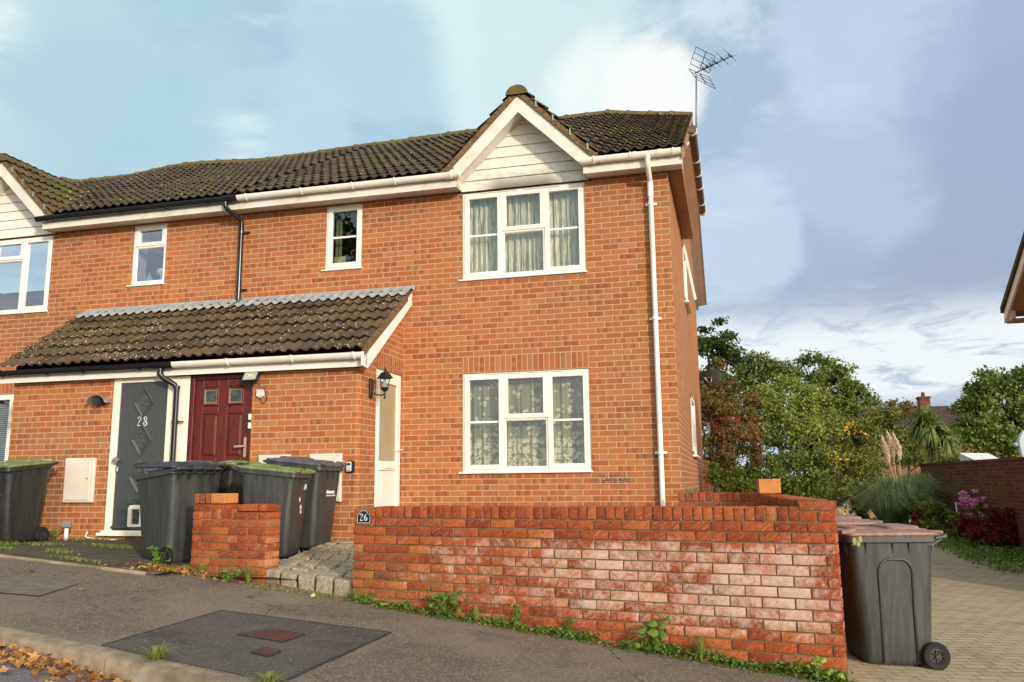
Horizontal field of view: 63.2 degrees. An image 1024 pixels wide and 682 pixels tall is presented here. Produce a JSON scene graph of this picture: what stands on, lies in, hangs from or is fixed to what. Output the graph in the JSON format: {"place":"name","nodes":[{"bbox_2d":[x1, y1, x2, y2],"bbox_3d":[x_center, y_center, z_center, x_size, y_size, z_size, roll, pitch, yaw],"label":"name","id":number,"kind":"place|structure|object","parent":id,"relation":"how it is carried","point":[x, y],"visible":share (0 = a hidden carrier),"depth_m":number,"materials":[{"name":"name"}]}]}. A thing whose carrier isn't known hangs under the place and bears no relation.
{"place":"outdoors","nodes":[
{"label":"outdoors","id":0,"kind":"place"},
{"bbox_2d":[0,654,125,681],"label":"road","id":1,"kind":"structure","parent":0,"point":[22,673],"depth_m":4.96,"materials":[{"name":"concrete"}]},
{"bbox_2d":[0,631,131,681],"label":"leaf pile","id":2,"kind":"object","parent":1,"relation":"on","point":[17,660],"visible":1,"depth_m":5.10,"materials":[{"name":"brown plant"}]},
{"bbox_2d":[0,626,255,681],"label":"kerb","id":3,"kind":"structure","parent":1,"relation":"on","point":[133,668],"depth_m":5.09,"materials":[{"name":"concrete"}]},
{"bbox_2d":[0,538,190,574],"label":"driveway","id":4,"kind":"structure","parent":0,"point":[89,553],"depth_m":8.88,"materials":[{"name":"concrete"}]},
{"bbox_2d":[0,458,58,542],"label":"wheelie bin","id":5,"kind":"object","parent":4,"relation":"on","point":[23,483],"visible":0.99,"depth_m":10.25,"materials":[{"name":"black plastic"}]},
{"bbox_2d":[48,528,60,539],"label":"weed plant","id":6,"kind":"object","parent":4,"relation":"on","point":[52,533],"visible":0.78,"depth_m":10.66,"materials":[{"name":"green plant"}]},
{"bbox_2d":[62,521,71,539],"bbox_3d":[-5.660,2.428,10.596,0.110,0.275,0.070,-1,-10,3],"label":"garden light","id":7,"kind":"object","parent":4,"relation":"on","point":[66,524],"visible":0.85,"depth_m":10.58,"materials":[{"name":"white plastic"}]},
{"bbox_2d":[146,544,171,564],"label":"weed plant","id":8,"kind":"object","parent":4,"relation":"on","point":[155,553],"visible":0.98,"depth_m":8.39,"materials":[{"name":"green plant"}]},
{"bbox_2d":[133,461,221,564],"bbox_3d":[-3.584,1.828,8.884,0.784,1.069,0.592,-7,-11,32],"label":"wheelie bin","id":9,"kind":"object","parent":4,"relation":"on","point":[167,499],"visible":0.8,"depth_m":8.69,"materials":[{"name":"grey plastic"}]},
{"bbox_2d":[144,460,229,503],"bbox_3d":[-3.728,1.895,9.536,0.781,1.034,0.586,-5,-10,22],"label":"wheelie bin","id":10,"kind":"object","parent":4,"relation":"on","point":[216,480],"visible":0.21,"depth_m":9.58,"materials":[{"name":"grey plastic"}]},
{"bbox_2d":[218,460,260,503],"bbox_3d":[-3.494,1.960,10.075,0.765,1.012,0.574,-3,-10,14],"label":"wheelie bin","id":11,"kind":"object","parent":4,"relation":"on","point":[230,480],"visible":0.15,"depth_m":9.85,"materials":[{"name":"black plastic"}]},
{"bbox_2d":[208,549,316,581],"bbox_3d":[-0.086,2.304,8.764,5.600,0.184,4.150,-3,-10,14],"label":"front garden","id":12,"kind":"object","parent":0,"point":[266,577],"visible":0.08,"depth_m":7.80,"materials":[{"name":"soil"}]},
{"bbox_2d":[190,493,280,582],"bbox_3d":[-2.695,2.025,8.101,0.895,1.071,0.221,-5,-10,22],"label":"wall stub","id":13,"kind":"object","parent":12,"relation":"on","point":[227,535],"depth_m":8.01,"materials":[{"name":"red brick"}]},
{"bbox_2d":[678,492,775,506],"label":"cross wall","id":14,"kind":"structure","parent":12,"relation":"on","point":[727,499],"depth_m":9.36,"materials":[{"name":"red brick"}]},
{"bbox_2d":[266,540,354,597],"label":"sett path","id":15,"kind":"structure","parent":0,"point":[328,567],"depth_m":7.89,"materials":[{"name":"stone"}]},
{"bbox_2d":[231,463,315,557],"bbox_3d":[-2.584,1.825,8.982,0.765,1.012,0.574,-2,-10,5],"label":"wheelie bin","id":16,"kind":"object","parent":15,"relation":"on","point":[284,487],"visible":0.56,"depth_m":8.78,"materials":[{"name":"grey plastic"}]},
{"bbox_2d":[263,456,346,548],"bbox_3d":[-2.413,1.869,9.648,0.805,1.066,0.604,-3,-10,16],"label":"wheelie bin","id":17,"kind":"object","parent":15,"relation":"on","point":[319,510],"visible":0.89,"depth_m":9.43,"materials":[{"name":"grey plastic"}]},
{"bbox_2d":[0,558,853,681],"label":"pavement","id":18,"kind":"structure","parent":0,"point":[99,609],"depth_m":6.05,"materials":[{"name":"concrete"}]},
{"bbox_2d":[0,576,77,595],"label":"asphalt repair patch","id":19,"kind":"structure","parent":18,"relation":"on","point":[24,586],"depth_m":6.97,"materials":[{"name":"asphalt"}]},
{"bbox_2d":[0,554,146,574],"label":"driveway edging","id":20,"kind":"object","parent":18,"relation":"on","point":[75,564],"visible":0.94,"depth_m":8.00,"materials":[{"name":"concrete"}]},
{"bbox_2d":[93,642,199,666],"bbox_3d":[-2.243,1.909,5.066,0.694,0.080,0.638,8,-13,-42],"label":"grass tuft","id":21,"kind":"object","parent":18,"relation":"on","point":[157,654],"visible":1,"depth_m":5.08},
{"bbox_2d":[101,560,215,576],"bbox_3d":[-3.314,2.205,8.068,1.354,0.162,0.303,-2,-10,9],"label":"leaf drift","id":22,"kind":"object","parent":18,"relation":"on","point":[184,571],"visible":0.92,"depth_m":8.05,"materials":[{"name":"brown plant"}]},
{"bbox_2d":[0,537,347,597],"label":"short grass","id":23,"kind":"structure","parent":18,"relation":"on","point":[57,550],"depth_m":8.80,"materials":[{"name":"plant"}]},
{"bbox_2d":[195,563,207,574],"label":"grass tuft","id":24,"kind":"object","parent":18,"relation":"on","point":[201,565],"visible":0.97,"depth_m":7.99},
{"bbox_2d":[215,567,247,581],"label":"weed plant","id":25,"kind":"object","parent":18,"relation":"on","point":[226,576],"visible":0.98,"depth_m":7.74,"materials":[{"name":"green plant"}]},
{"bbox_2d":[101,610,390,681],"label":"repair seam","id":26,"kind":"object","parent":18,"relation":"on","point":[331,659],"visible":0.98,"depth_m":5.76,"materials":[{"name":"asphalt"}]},
{"bbox_2d":[105,611,388,681],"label":"pavement repair","id":27,"kind":"structure","parent":18,"relation":"on","point":[214,641],"depth_m":5.59,"materials":[{"name":"asphalt"}]},
{"bbox_2d":[251,646,281,656],"bbox_3d":[-1.587,2.017,5.404,0.158,0.031,0.176,-5,-10,22],"label":"utility cover","id":28,"kind":"object","parent":27,"relation":"on","point":[266,651],"visible":1,"depth_m":5.39,"materials":[{"name":"metal"}]},
{"bbox_2d":[238,629,304,642],"bbox_3d":[-1.688,2.066,5.854,0.386,0.047,0.267,-4,-10,18],"label":"utility cover","id":29,"kind":"object","parent":27,"relation":"on","point":[278,635],"visible":1,"depth_m":5.82,"materials":[{"name":"metal"}]},
{"bbox_2d":[235,565,260,582],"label":"grass tuft","id":30,"kind":"object","parent":18,"relation":"on","point":[247,577],"visible":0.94,"depth_m":7.72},
{"bbox_2d":[219,670,290,681],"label":"grass tuft","id":31,"kind":"object","parent":18,"relation":"on","point":[268,677],"visible":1,"depth_m":4.74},
{"bbox_2d":[341,587,359,601],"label":"grass tuft","id":32,"kind":"object","parent":18,"relation":"on","point":[354,594],"visible":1,"depth_m":7.21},
{"bbox_2d":[355,591,374,602],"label":"upright weed","id":33,"kind":"object","parent":18,"relation":"on","point":[367,595],"visible":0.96,"depth_m":7.18,"materials":[{"name":"green plant"}]},
{"bbox_2d":[396,601,410,608],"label":"weed plant","id":34,"kind":"object","parent":18,"relation":"on","point":[405,603],"visible":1,"depth_m":6.99,"materials":[{"name":"green plant"}]},
{"bbox_2d":[35,544,844,681],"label":"leaf litter","id":35,"kind":"object","parent":18,"relation":"on","point":[257,583],"visible":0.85,"depth_m":7.71,"materials":[{"name":"brown plant"}]},
{"bbox_2d":[426,590,469,616],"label":"weed plant","id":36,"kind":"object","parent":18,"relation":"on","point":[446,599],"visible":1,"depth_m":6.82,"materials":[{"name":"green plant"}]},
{"bbox_2d":[465,606,487,621],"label":"grass tuft","id":37,"kind":"object","parent":18,"relation":"on","point":[476,614],"visible":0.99,"depth_m":6.71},
{"bbox_2d":[510,603,521,626],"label":"upright weed","id":38,"kind":"object","parent":18,"relation":"on","point":[518,613],"visible":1,"depth_m":6.59,"materials":[{"name":"green plant"}]},
{"bbox_2d":[561,615,575,634],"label":"upright weed","id":39,"kind":"object","parent":18,"relation":"on","point":[566,626],"visible":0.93,"depth_m":6.41,"materials":[{"name":"green plant"}]},
{"bbox_2d":[343,595,855,681],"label":"chickweed","id":40,"kind":"object","parent":18,"relation":"on","point":[546,630],"visible":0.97,"depth_m":6.08,"materials":[{"name":"green plant"}]},
{"bbox_2d":[352,500,847,678],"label":"garden wall","id":41,"kind":"structure","parent":18,"relation":"on","point":[760,584],"depth_m":6.31,"materials":[{"name":"red brick"}]},
{"bbox_2d":[357,510,370,522],"bbox_3d":[-1.308,1.552,7.355,0.140,0.113,0.011,-5,-11,24],"label":"house number sign","id":42,"kind":"object","parent":41,"relation":"attached to","point":[363,516],"visible":1,"depth_m":7.35,"materials":[{"name":"plastic"}]},
{"bbox_2d":[369,605,835,681],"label":"moss","id":43,"kind":"object","parent":18,"relation":"on","point":[638,649],"visible":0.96,"depth_m":6.18,"materials":[{"name":"plant"}]},
{"bbox_2d":[625,616,670,652],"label":"weed plant","id":44,"kind":"object","parent":18,"relation":"on","point":[654,629],"visible":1,"depth_m":6.08,"materials":[{"name":"green plant"}]},
{"bbox_2d":[678,632,723,659],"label":"grass tuft","id":45,"kind":"object","parent":18,"relation":"on","point":[700,646],"visible":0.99,"depth_m":5.96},
{"bbox_2d":[801,655,843,680],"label":"weed plant","id":46,"kind":"object","parent":18,"relation":"on","point":[817,661],"visible":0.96,"depth_m":5.63,"materials":[{"name":"green plant"}]},
{"bbox_2d":[0,0,1023,475],"label":"sky","id":47,"kind":"structure","parent":0,"point":[862,161],"materials":[{"name":"blue"}]},
{"bbox_2d":[808,501,1023,681],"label":"block paved drive","id":48,"kind":"structure","parent":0,"point":[977,623],"depth_m":7.92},
{"bbox_2d":[727,349,769,491],"bbox_3d":[8.983,3.499,31.377,1.930,6.461,2.080,-3,-10,14],"label":"slender tree","id":49,"kind":"object","parent":48,"relation":"on","point":[747,373],"visible":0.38,"depth_m":31.37,"materials":[{"name":"green plant"}]},
{"bbox_2d":[704,444,844,499],"bbox_3d":[6.813,3.946,22.786,4.298,2.771,2.184,-7,-11,32],"label":"dark understorey","id":50,"kind":"object","parent":48,"relation":"on","point":[807,462],"visible":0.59,"depth_m":22.06,"materials":[{"name":"green plant"}]},
{"bbox_2d":[746,350,810,493],"bbox_3d":[10.184,3.519,31.317,3.073,6.366,1.937,3,-10,-22],"label":"airy tree","id":51,"kind":"object","parent":48,"relation":"on","point":[776,368],"visible":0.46,"depth_m":31.36,"materials":[{"name":"green plant"}]},
{"bbox_2d":[756,479,825,506],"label":"return wall","id":52,"kind":"structure","parent":48,"relation":"on","point":[769,486],"depth_m":8.33,"materials":[{"name":"orange brick"}]},
{"bbox_2d":[738,370,870,519],"bbox_3d":[8.206,3.113,23.842,2.951,4.710,2.939,8,-13,-42],"label":"bright shrub","id":53,"kind":"object","parent":48,"relation":"on","point":[802,426],"visible":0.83,"depth_m":23.71,"materials":[{"name":"green plant"}]},
{"bbox_2d":[793,349,888,506],"bbox_3d":[12.274,3.442,31.527,2.932,6.567,3.030,4,-11,-27],"label":"broad tree","id":54,"kind":"object","parent":48,"relation":"on","point":[830,371],"visible":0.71,"depth_m":31.34,"materials":[{"name":"green plant"}]},
{"bbox_2d":[805,403,905,516],"bbox_3d":[9.979,3.659,24.455,2.457,3.802,4.788,-7,-12,34],"label":"yellow hedge","id":55,"kind":"object","parent":48,"relation":"on","point":[860,438],"visible":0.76,"depth_m":24.07,"materials":[{"name":"green plant"}]},
{"bbox_2d":[836,515,882,525],"bbox_3d":[2.809,2.062,7.295,0.805,1.042,0.604,-1,-10,2],"label":"wheelie bin","id":56,"kind":"object","parent":48,"relation":"on","point":[849,520],"visible":0.14,"depth_m":7.11,"materials":[{"name":"black plastic"}]},
{"bbox_2d":[814,430,957,522],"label":"pampas grass","id":57,"kind":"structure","parent":48,"relation":"on","point":[893,499],"depth_m":20.29,"materials":[{"name":"plant"}]},
{"bbox_2d":[863,395,916,475],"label":"russet hedge","id":58,"kind":"object","parent":48,"relation":"on","point":[906,405],"visible":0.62,"depth_m":40.35,"materials":[{"name":"green plant"}]},
{"bbox_2d":[836,523,950,669],"bbox_3d":[2.902,1.959,6.470,0.805,1.042,0.604,-1,-10,2],"label":"wheelie bin","id":59,"kind":"object","parent":48,"relation":"on","point":[885,574],"visible":0.95,"depth_m":6.24,"materials":[{"name":"grey plastic"}]},
{"bbox_2d":[861,405,968,474],"bbox_3d":[14.212,4.351,30.542,2.640,4.377,5.846,1,-10,-12],"label":"shrub","id":60,"kind":"object","parent":48,"relation":"on","point":[886,415],"visible":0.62,"depth_m":29.98,"materials":[{"name":"green plant"}]},
{"bbox_2d":[908,507,933,527],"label":"red shrub","id":61,"kind":"object","parent":48,"relation":"on","point":[914,517],"visible":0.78,"depth_m":18.22,"materials":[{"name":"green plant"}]},
{"bbox_2d":[902,402,962,462],"bbox_3d":[13.494,3.710,26.801,1.612,3.589,1.939,2,-10,-14],"label":"cordyline palm","id":62,"kind":"object","parent":48,"relation":"on","point":[929,430],"visible":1,"depth_m":26.66,"materials":[{"name":"green plant"}]},
{"bbox_2d":[909,497,963,540],"bbox_3d":[9.281,3.961,18.162,1.157,1.087,1.838,-5,-11,24],"label":"green border shrub","id":63,"kind":"object","parent":48,"relation":"on","point":[935,509],"visible":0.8,"depth_m":18.12,"materials":[{"name":"green plant"}]},
{"bbox_2d":[874,518,1023,572],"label":"border weeds","id":64,"kind":"object","parent":48,"relation":"on","point":[986,551],"visible":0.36,"depth_m":14.41,"materials":[{"name":"green plant"}]},
{"bbox_2d":[957,489,988,537],"bbox_3d":[9.536,3.693,17.152,0.590,1.279,0.688,-3,-10,14],"label":"pink phlox","id":65,"kind":"object","parent":48,"relation":"on","point":[966,501],"visible":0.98,"depth_m":17.17,"materials":[{"name":"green plant"}]},
{"bbox_2d":[959,453,996,460],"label":"garden shed","id":66,"kind":"structure","parent":48,"relation":"on","point":[970,456],"depth_m":27.10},
{"bbox_2d":[953,505,1018,547],"bbox_3d":[9.145,3.639,15.885,1.192,1.005,1.310,-3,-10,14],"label":"red maple shrub","id":67,"kind":"object","parent":48,"relation":"on","point":[996,527],"visible":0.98,"depth_m":15.77,"materials":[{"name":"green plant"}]},
{"bbox_2d":[1000,232,1023,323],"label":"neighbour house","id":68,"kind":"structure","parent":48,"relation":"on","point":[1012,307],"depth_m":11.91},
{"bbox_2d":[1012,430,1023,456],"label":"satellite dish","id":69,"kind":"object","parent":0,"point":[1019,443],"visible":0.9,"depth_m":17.43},
{"bbox_3d":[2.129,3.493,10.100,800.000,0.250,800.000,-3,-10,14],"label":"ground","id":70,"kind":"structure","parent":0,"visible":0},
{"bbox_2d":[0,143,370,570],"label":"brick house","id":71,"kind":"structure","parent":70,"relation":"on","point":[113,241],"depth_m":12.66,"materials":[{"name":"orange brick"}]},
{"bbox_2d":[0,401,9,461],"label":"venetian blind","id":72,"kind":"object","parent":71,"relation":"attached to","point":[3,424],"depth_m":13.37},
{"bbox_2d":[0,394,13,461],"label":"window","id":73,"kind":"structure","parent":71,"relation":"in","point":[10,397],"depth_m":13.15,"materials":[{"name":"white plastic"}]},
{"bbox_2d":[0,235,52,314],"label":"window","id":74,"kind":"structure","parent":71,"relation":"in","point":[25,243],"depth_m":13.53,"materials":[{"name":"white plastic"}]},
{"bbox_2d":[62,458,96,502],"bbox_3d":[-5.694,1.831,10.951,0.465,0.580,0.058,-3,-10,14],"label":"meter box","id":75,"kind":"object","parent":71,"relation":"attached to","point":[79,479],"visible":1,"depth_m":10.92,"materials":[{"name":"beige plastic"}]},
{"bbox_2d":[63,461,90,499],"bbox_3d":[-5.707,1.836,10.930,0.390,0.505,0.014,-3,-10,14],"label":"door","id":76,"kind":"structure","parent":75,"relation":"in","point":[77,476],"depth_m":10.93,"materials":[{"name":"beige plastic"}]},
{"bbox_2d":[85,395,110,405],"bbox_3d":[-5.479,0.787,11.033,0.303,0.142,0.130,-3,-10,14],"label":"wall light","id":77,"kind":"object","parent":71,"relation":"attached to","point":[95,400],"visible":1,"depth_m":11.01,"materials":[{"name":"metal"}]},
{"bbox_2d":[110,382,167,529],"bbox_3d":[-4.839,1.481,10.798,0.745,1.903,0.144,-3,-10,14],"label":"front door","id":78,"kind":"structure","parent":71,"relation":"in","point":[143,406],"depth_m":10.85,"materials":[{"name":"grey plastic"}]},
{"bbox_2d":[126,223,167,286],"bbox_3d":[-5.664,-1.339,13.002,0.667,0.992,0.125,-3,-10,14],"label":"window","id":79,"kind":"structure","parent":71,"relation":"in","point":[138,246],"depth_m":13.02,"materials":[{"name":"white plastic"}]},
{"bbox_2d":[8,84,706,540],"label":"brick house","id":80,"kind":"structure","parent":70,"relation":"on","point":[420,312],"depth_m":11.24,"materials":[{"name":"orange-red brick"},{"name":"concrete tile"},{"name":"white upvc"}]},
{"bbox_2d":[193,379,250,461],"bbox_3d":[-3.703,1.456,10.560,0.806,1.958,0.121,-3,-10,14],"label":"front door","id":81,"kind":"structure","parent":80,"relation":"in","point":[222,407],"depth_m":10.65,"materials":[{"name":"red wood"}]},
{"bbox_2d":[241,371,266,402],"bbox_3d":[-3.240,0.579,10.463,0.305,0.415,0.153,-3,-10,14],"label":"flood light","id":82,"kind":"object","parent":80,"relation":"attached to","point":[250,376],"visible":1,"depth_m":10.45,"materials":[{"name":"black plastic"}]},
{"bbox_2d":[256,389,264,397],"bbox_3d":[-3.168,0.663,10.485,0.105,0.105,0.043,-3,-10,14],"label":"junction box","id":83,"kind":"object","parent":80,"relation":"attached to","point":[260,393],"visible":1,"depth_m":10.47,"materials":[{"name":"beige plastic"}]},
{"bbox_2d":[258,454,290,463],"bbox_3d":[-2.934,1.689,10.244,0.440,0.577,0.058,-3,-10,14],"label":"meter box","id":84,"kind":"object","parent":80,"relation":"attached to","point":[261,458],"visible":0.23,"depth_m":10.29,"materials":[{"name":"beige plastic"}]},
{"bbox_2d":[309,453,342,501],"bbox_3d":[-2.262,1.653,10.071,0.430,0.578,0.059,-3,-10,14],"label":"meter box","id":85,"kind":"object","parent":80,"relation":"attached to","point":[334,457],"visible":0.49,"depth_m":10.06,"materials":[{"name":"beige plastic"}]},
{"bbox_2d":[311,457,337,498],"bbox_3d":[-2.274,1.657,10.053,0.355,0.503,0.010,-3,-10,14],"label":"door","id":86,"kind":"structure","parent":85,"relation":"in","point":[334,459],"depth_m":10.08,"materials":[{"name":"beige plastic"}]},
{"bbox_2d":[335,212,342,256],"bbox_3d":[-2.586,-1.487,12.413,0.110,0.960,0.026,-3,-10,14],"label":"side curtain","id":87,"kind":"object","parent":80,"relation":"hanging from","point":[339,227],"visible":0.71,"depth_m":12.43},
{"bbox_2d":[334,256,345,262],"bbox_3d":[-2.536,-1.166,12.278,0.180,0.160,0.010,-3,-10,14],"label":"paper card","id":88,"kind":"object","parent":80,"relation":"attached to","point":[341,259],"visible":0.64,"depth_m":12.28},
{"bbox_2d":[321,203,362,271],"bbox_3d":[-2.464,-1.511,12.183,0.642,0.992,0.125,-3,-10,14],"label":"window","id":89,"kind":"structure","parent":80,"relation":"in","point":[330,266],"depth_m":12.17,"materials":[{"name":"white plastic"}]},
{"bbox_2d":[346,461,354,472],"bbox_3d":[-1.948,1.512,10.014,0.096,0.144,0.055,-3,-10,14],"label":"key safe","id":90,"kind":"object","parent":80,"relation":"attached to","point":[350,467],"visible":1,"depth_m":9.99,"materials":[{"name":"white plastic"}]},
{"bbox_2d":[369,367,392,398],"bbox_3d":[-1.637,0.525,10.516,0.285,0.422,0.212,-3,-10,14],"label":"carriage lantern","id":91,"kind":"object","parent":80,"relation":"attached to","point":[384,375],"visible":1,"depth_m":10.47,"materials":[{"name":"black metal"}]},
{"bbox_2d":[375,374,401,506],"bbox_3d":[-1.625,1.497,10.954,0.134,2.048,0.750,-3,-10,14],"label":"side door","id":92,"kind":"structure","parent":80,"relation":"in","point":[388,409],"depth_m":11.00,"materials":[{"name":"white plastic"}]},
{"bbox_2d":[458,182,586,281],"bbox_3d":[0.137,-1.496,11.491,1.803,1.277,0.125,-3,-10,14],"label":"window","id":93,"kind":"structure","parent":80,"relation":"in","point":[502,228],"depth_m":11.47,"materials":[{"name":"white plastic"}]},
{"bbox_2d":[470,190,578,272],"bbox_3d":[0.197,-1.483,11.654,1.730,1.240,0.066,-3,-10,14],"label":"net curtain","id":94,"kind":"object","parent":80,"relation":"hanging from","point":[523,251],"visible":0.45,"depth_m":11.66,"materials":[{"name":"fabric"}]},
{"bbox_2d":[458,368,592,473],"bbox_3d":[0.166,1.070,11.055,1.807,1.350,0.125,-3,-10,14],"label":"window","id":95,"kind":"structure","parent":80,"relation":"in","point":[502,377],"depth_m":11.03,"materials":[{"name":"white plastic"}]},
{"bbox_2d":[470,376,584,466],"bbox_3d":[0.223,1.081,11.218,1.730,1.300,0.036,-3,-10,14],"label":"lace curtain","id":96,"kind":"object","parent":80,"relation":"hanging from","point":[526,443],"visible":0.59,"depth_m":11.22,"materials":[{"name":"fabric"}]},
{"bbox_2d":[682,243,698,313],"bbox_3d":[3.108,-1.087,14.616,0.256,1.033,1.050,-3,-10,14],"label":"window","id":97,"kind":"structure","parent":80,"relation":"in","point":[685,259],"depth_m":14.24,"materials":[{"name":"white plastic"}]},
{"bbox_2d":[690,394,700,458],"bbox_3d":[3.237,1.546,14.822,0.130,1.050,1.550,-3,-10,14],"label":"window","id":98,"kind":"structure","parent":80,"relation":"in","point":[693,420],"depth_m":15.23,"materials":[{"name":"white plastic"}]},
{"bbox_2d":[699,369,721,387],"bbox_3d":[4.483,0.847,18.931,0.440,0.450,0.391,2,-10,-15],"label":"satellite dish","id":99,"kind":"object","parent":80,"relation":"attached to","point":[712,378],"visible":0.98,"depth_m":18.90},
{"bbox_2d":[687,47,736,145],"bbox_3d":[3.764,-4.609,15.807,1.043,2.101,0.680,-3,-10,14],"label":"tv aerial","id":100,"kind":"object","parent":80,"relation":"attached to","point":[710,66],"visible":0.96,"depth_m":15.95,"materials":[{"name":"grey metal"}]},
{"bbox_2d":[703,460,712,492],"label":"garden wall","id":101,"kind":"structure","parent":70,"relation":"on","point":[709,487],"depth_m":18.93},
{"bbox_2d":[697,315,750,491],"bbox_3d":[7.139,2.597,28.375,2.101,7.261,2.927,-3,-10,14],"label":"ivy clad tree","id":102,"kind":"object","parent":70,"relation":"on","point":[719,346],"visible":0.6,"depth_m":28.94,"materials":[{"name":"green plant"}]},
{"bbox_2d":[702,461,756,492],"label":"pale shrub","id":103,"kind":"object","parent":70,"relation":"on","point":[725,481],"visible":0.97,"depth_m":16.42,"materials":[{"name":"green plant"}]},
{"bbox_2d":[700,356,767,492],"bbox_3d":[5.776,2.858,22.853,2.754,4.926,1.614,6,-11,-33],"label":"russet tree","id":104,"kind":"object","parent":70,"relation":"on","point":[707,393],"visible":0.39,"depth_m":22.95,"materials":[{"name":"brown plant"}]},
{"bbox_2d":[700,397,770,475],"bbox_3d":[5.383,3.117,20.030,2.100,3.494,1.321,6,-12,-34],"label":"berried shrub","id":105,"kind":"object","parent":70,"relation":"on","point":[725,439],"visible":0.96,"depth_m":19.96,"materials":[{"name":"brown plant"}]},
{"bbox_2d":[735,443,940,503],"bbox_3d":[13.940,6.235,35.603,12.143,4.209,2.785,-1,-10,4],"label":"hedge","id":106,"kind":"object","parent":70,"relation":"on","point":[887,468],"visible":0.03,"depth_m":35.90,"materials":[{"name":"green plant"}]},
{"bbox_2d":[809,392,1006,500],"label":"terrace house","id":107,"kind":"structure","parent":70,"relation":"on","point":[923,400],"depth_m":52.95,"materials":[{"name":"brown brick"}]},
{"bbox_2d":[919,457,1023,547],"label":"boundary wall","id":108,"kind":"structure","parent":70,"relation":"on","point":[996,482],"depth_m":17.32,"materials":[{"name":"brown brick"}]},
{"bbox_2d":[938,363,1023,457],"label":"tree","id":109,"kind":"object","parent":70,"relation":"on","point":[1006,427],"visible":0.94,"depth_m":33.31,"materials":[{"name":"green plant"}]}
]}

